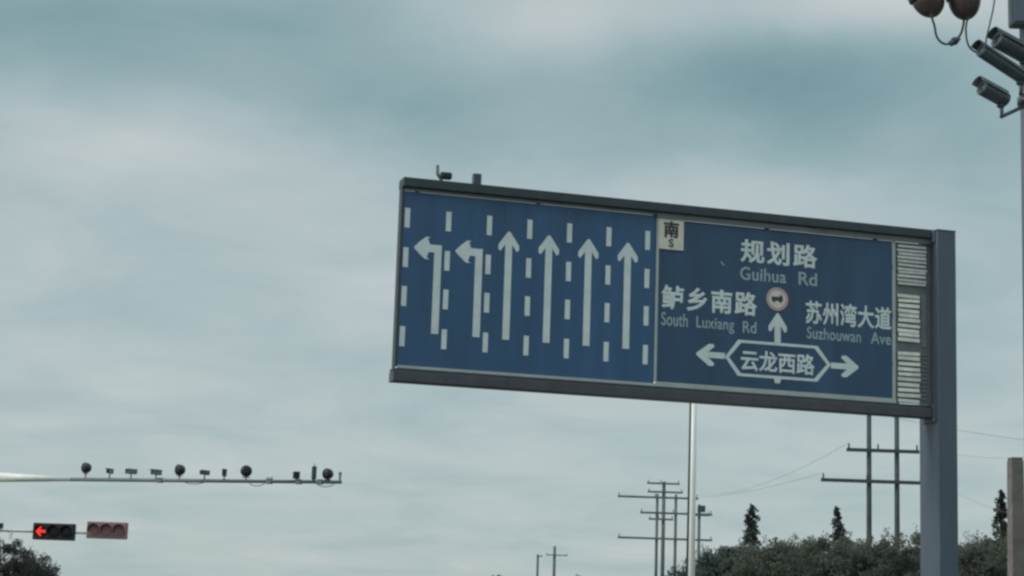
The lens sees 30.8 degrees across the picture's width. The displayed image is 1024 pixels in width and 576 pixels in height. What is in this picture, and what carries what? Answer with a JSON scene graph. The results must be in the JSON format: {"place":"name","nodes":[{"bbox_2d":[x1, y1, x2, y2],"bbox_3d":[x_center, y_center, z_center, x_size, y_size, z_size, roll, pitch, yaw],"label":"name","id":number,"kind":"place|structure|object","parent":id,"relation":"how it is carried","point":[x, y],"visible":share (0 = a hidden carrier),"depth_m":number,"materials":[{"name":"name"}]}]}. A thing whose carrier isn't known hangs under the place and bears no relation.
{"place":"outdoors","nodes":[
{"label":"outdoors","id":0,"kind":"place"},
{"bbox_2d":[0,0,1023,575],"label":"sky","id":1,"kind":"structure","parent":0,"point":[199,199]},
{"bbox_2d":[696,504,708,571],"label":"power pole","id":2,"kind":"object","parent":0,"point":[700,508],"visible":0.58,"depth_m":173.77,"materials":[{"name":"grey metal"}]},
{"label":"ground","id":3,"kind":"structure","parent":0,"visible":0},
{"bbox_2d":[0,532,45,575],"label":"tree","id":4,"kind":"object","parent":3,"relation":"on","point":[13,563],"visible":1,"depth_m":108.34,"materials":[{"name":"green plant"}]},
{"bbox_2d":[4,546,60,575],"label":"tree","id":5,"kind":"object","parent":3,"relation":"on","point":[49,570],"visible":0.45,"depth_m":110.45,"materials":[{"name":"plant"}]},
{"bbox_2d":[1,529,86,533],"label":"signal gantry","id":6,"kind":"object","parent":3,"relation":"on","point":[20,530],"visible":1,"depth_m":94.43,"materials":[{"name":"grey metal"}]},
{"bbox_2d":[32,523,75,540],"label":"traffic light","id":7,"kind":"object","parent":6,"relation":"attached to","point":[54,531],"visible":1,"depth_m":94.02,"materials":[{"name":"black plastic"}]},
{"bbox_2d":[86,521,127,539],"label":"traffic light","id":8,"kind":"object","parent":6,"relation":"attached to","point":[107,530],"visible":1,"depth_m":94.05,"materials":[{"name":"brown plastic"}]},
{"bbox_2d":[0,473,341,486],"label":"camera gantry","id":9,"kind":"object","parent":3,"relation":"on","point":[9,477],"visible":1,"depth_m":82.52,"materials":[{"name":"grey metal"}]},
{"bbox_2d":[81,462,91,477],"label":"flash lamp","id":10,"kind":"object","parent":9,"relation":"on","point":[86,468],"visible":1,"depth_m":83.58,"materials":[{"name":"black plastic"}]},
{"bbox_2d":[105,468,113,477],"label":"traffic camera","id":11,"kind":"object","parent":9,"relation":"on","point":[109,471],"visible":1,"depth_m":83.14,"materials":[{"name":"grey metal"}]},
{"bbox_2d":[123,468,137,477],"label":"traffic camera","id":12,"kind":"object","parent":9,"relation":"on","point":[130,471],"visible":1,"depth_m":82.83,"materials":[{"name":"white paint"}]},
{"bbox_2d":[149,469,161,478],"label":"traffic camera","id":13,"kind":"object","parent":9,"relation":"on","point":[155,472],"visible":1,"depth_m":82.44,"materials":[{"name":"grey metal"}]},
{"bbox_2d":[175,464,184,478],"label":"flash lamp","id":14,"kind":"object","parent":9,"relation":"on","point":[179,470],"visible":1,"depth_m":82.09,"materials":[{"name":"black plastic"}]},
{"bbox_2d":[198,469,209,478],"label":"traffic camera","id":15,"kind":"object","parent":9,"relation":"on","point":[204,472],"visible":1,"depth_m":81.73,"materials":[{"name":"white paint"}]},
{"bbox_2d":[222,469,227,478],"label":"traffic camera","id":16,"kind":"object","parent":9,"relation":"on","point":[224,472],"visible":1,"depth_m":81.27,"materials":[{"name":"black plastic"}]},
{"bbox_2d":[240,465,251,478],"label":"flash lamp","id":17,"kind":"object","parent":9,"relation":"on","point":[246,471],"visible":1,"depth_m":81.08,"materials":[{"name":"black plastic"}]},
{"bbox_2d":[292,471,300,478],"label":"traffic camera","id":18,"kind":"object","parent":9,"relation":"on","point":[296,474],"visible":1,"depth_m":80.19,"materials":[{"name":"black plastic"}]},
{"bbox_2d":[311,463,316,480],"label":"radar unit","id":19,"kind":"object","parent":9,"relation":"on","point":[314,472],"visible":1,"depth_m":80.11,"materials":[{"name":"black plastic"}]},
{"bbox_2d":[322,468,333,479],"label":"flash lamp","id":20,"kind":"object","parent":9,"relation":"on","point":[327,473],"visible":1,"depth_m":79.87,"materials":[{"name":"black plastic"}]},
{"bbox_2d":[536,554,541,575],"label":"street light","id":21,"kind":"object","parent":3,"relation":"on","point":[537,568],"visible":1,"depth_m":336.25,"materials":[{"name":"grey metal"}]},
{"bbox_2d":[546,546,567,575],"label":"power pole","id":22,"kind":"object","parent":3,"relation":"on","point":[554,555],"visible":1,"depth_m":316.55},
{"bbox_2d":[647,479,682,575],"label":"power pole","id":23,"kind":"object","parent":3,"relation":"on","point":[663,492],"visible":1,"depth_m":183.73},
{"bbox_2d":[618,492,711,575],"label":"power pole","id":24,"kind":"object","parent":3,"relation":"on","point":[674,513],"visible":0.99,"depth_m":163.80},
{"bbox_2d":[620,473,820,498],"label":"power line","id":25,"kind":"object","parent":24,"relation":"attached to","point":[727,494],"visible":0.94,"depth_m":119.77,"materials":[{"name":"metal"}]},
{"bbox_2d":[389,177,957,575],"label":"road sign","id":26,"kind":"object","parent":3,"relation":"on","point":[673,302],"visible":1,"depth_m":36.12,"materials":[{"name":"metal"}]},
{"bbox_2d":[436,165,451,180],"bbox_3d":[-1.291,-2.156,35.154,0.305,0.331,0.167,5,-10,-16],"label":"surveillance camera","id":27,"kind":"object","parent":26,"relation":"on","point":[444,175],"visible":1,"depth_m":35.11,"materials":[{"name":"black plastic"}]},
{"bbox_2d":[472,173,481,183],"bbox_3d":[-0.673,-2.053,35.343,0.156,0.235,0.140,5,-10,-16],"label":"sensor box","id":28,"kind":"object","parent":26,"relation":"on","point":[476,178],"visible":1,"depth_m":35.28,"materials":[{"name":"black plastic"}]},
{"bbox_2d":[686,403,696,575],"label":"street lamp","id":29,"kind":"object","parent":3,"relation":"on","point":[690,548],"visible":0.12,"depth_m":51.77,"materials":[{"name":"metal"}]},
{"bbox_2d":[663,544,737,575],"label":"tree","id":30,"kind":"object","parent":3,"relation":"on","point":[709,566],"visible":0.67,"depth_m":83.52,"materials":[{"name":"teal plant"}]},
{"bbox_2d":[697,535,758,572],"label":"tree","id":31,"kind":"object","parent":3,"relation":"on","point":[729,549],"visible":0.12,"depth_m":86.12,"materials":[{"name":"teal plant"}]},
{"bbox_2d":[742,503,761,548],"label":"conifer","id":32,"kind":"object","parent":3,"relation":"on","point":[751,533],"visible":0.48,"depth_m":117.10,"materials":[{"name":"green plant"}]},
{"bbox_2d":[716,535,821,575],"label":"tree","id":33,"kind":"object","parent":3,"relation":"on","point":[772,561],"visible":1,"depth_m":81.52,"materials":[{"name":"green plant"}]},
{"bbox_2d":[785,533,844,574],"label":"tree","id":34,"kind":"object","parent":3,"relation":"on","point":[794,551],"visible":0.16,"depth_m":87.72,"materials":[{"name":"green plant"}]},
{"bbox_2d":[786,528,883,575],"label":"tree","id":35,"kind":"object","parent":3,"relation":"on","point":[840,559],"visible":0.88,"depth_m":82.58,"materials":[{"name":"green plant"}]},
{"bbox_2d":[825,506,848,554],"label":"conifer","id":36,"kind":"object","parent":3,"relation":"on","point":[838,531],"visible":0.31,"depth_m":117.21,"materials":[{"name":"green plant"}]},
{"bbox_2d":[827,528,901,573],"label":"tree","id":37,"kind":"object","parent":3,"relation":"on","point":[862,546],"visible":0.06,"depth_m":87.44,"materials":[{"name":"green plant"}]},
{"bbox_2d":[821,403,919,555],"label":"power pole","id":38,"kind":"object","parent":3,"relation":"on","point":[896,481],"visible":0.59,"depth_m":94.67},
{"bbox_2d":[715,443,847,494],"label":"power line","id":39,"kind":"object","parent":38,"relation":"attached to","point":[786,474],"visible":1,"depth_m":113.23,"materials":[{"name":"metal"}]},
{"bbox_2d":[847,527,919,575],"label":"tree","id":40,"kind":"object","parent":3,"relation":"on","point":[907,557],"visible":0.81,"depth_m":83.00,"materials":[{"name":"green plant"}]},
{"bbox_2d":[895,523,919,568],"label":"tree","id":41,"kind":"object","parent":3,"relation":"on","point":[917,539],"visible":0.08,"depth_m":88.42,"materials":[{"name":"green plant"}]},
{"bbox_2d":[958,531,1007,575],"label":"tree","id":42,"kind":"object","parent":3,"relation":"on","point":[969,560],"visible":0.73,"depth_m":85.09,"materials":[{"name":"green plant"}]},
{"bbox_2d":[963,528,1007,574],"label":"tree","id":43,"kind":"object","parent":3,"relation":"on","point":[990,543],"visible":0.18,"depth_m":89.14,"materials":[{"name":"green plant"}]},
{"bbox_2d":[970,536,1007,575],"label":"tree","id":44,"kind":"object","parent":3,"relation":"on","point":[1003,543],"visible":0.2,"depth_m":84.44,"materials":[{"name":"green plant"}]},
{"bbox_2d":[991,489,1006,564],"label":"conifer","id":45,"kind":"object","parent":3,"relation":"on","point":[1001,508],"visible":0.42,"depth_m":111.40,"materials":[{"name":"green plant"}]},
{"bbox_2d":[1007,457,1023,575],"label":"concrete post","id":46,"kind":"object","parent":3,"relation":"on","point":[1015,514],"visible":1,"depth_m":39.71,"materials":[{"name":"grey concrete"}]},
{"bbox_2d":[1017,29,1023,365],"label":"camera pole","id":47,"kind":"object","parent":3,"relation":"on","point":[1020,100],"visible":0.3,"depth_m":15.41,"materials":[{"name":"grey metal"}]},
{"bbox_2d":[908,0,944,17],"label":"dome camera","id":48,"kind":"object","parent":47,"relation":"attached to","point":[925,8],"visible":1,"depth_m":15.54,"materials":[{"name":"brown plastic"}]},
{"bbox_2d":[930,13,964,44],"bbox_3d":[3.660,-2.392,15.621,0.309,0.758,0.127,2,-10,0],"label":"cable","id":49,"kind":"object","parent":48,"relation":"hanging from","point":[935,31],"visible":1,"depth_m":15.52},
{"bbox_2d":[948,36,960,45],"bbox_3d":[3.697,-2.062,15.516,0.105,0.065,0.068,-32,-8,-6],"label":"cable connector","id":50,"kind":"object","parent":49,"relation":"attached to","point":[953,41],"visible":1,"depth_m":15.49,"materials":[{"name":"black plastic"}]},
{"bbox_2d":[946,0,980,19],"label":"dome camera","id":51,"kind":"object","parent":47,"relation":"attached to","point":[960,9],"visible":1,"depth_m":15.54,"materials":[{"name":"brown plastic"}]},
{"bbox_2d":[965,15,975,52],"bbox_3d":[3.878,-2.369,15.625,0.196,0.811,0.064,11,-13,-41],"label":"cable","id":52,"kind":"object","parent":51,"relation":"hanging from","point":[971,49],"visible":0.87,"depth_m":15.53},
{"bbox_2d":[985,0,994,43],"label":"cable","id":53,"kind":"object","parent":47,"relation":"hanging from","point":[990,20],"visible":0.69,"depth_m":15.55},
{"bbox_2d":[971,39,1023,96],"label":"bullet camera","id":54,"kind":"object","parent":47,"relation":"attached to","point":[997,60],"visible":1,"depth_m":15.19,"materials":[{"name":"grey metal"}]},
{"bbox_2d":[971,76,1023,118],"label":"bullet camera","id":55,"kind":"object","parent":47,"relation":"attached to","point":[996,94],"visible":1,"depth_m":15.22,"materials":[{"name":"grey metal"}]},
{"bbox_2d":[986,26,1023,67],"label":"bullet camera","id":56,"kind":"object","parent":47,"relation":"attached to","point":[1007,43],"visible":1,"depth_m":15.32,"materials":[{"name":"grey metal"}]},
{"bbox_2d":[1008,0,1023,28],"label":"junction box","id":57,"kind":"object","parent":47,"relation":"attached to","point":[1015,14],"visible":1,"depth_m":15.42,"materials":[{"name":"grey metal"}]},
{"bbox_2d":[1014,0,1023,20],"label":"door","id":58,"kind":"structure","parent":57,"relation":"in","point":[1018,4],"depth_m":15.41,"materials":[{"name":"grey metal"}]}
]}

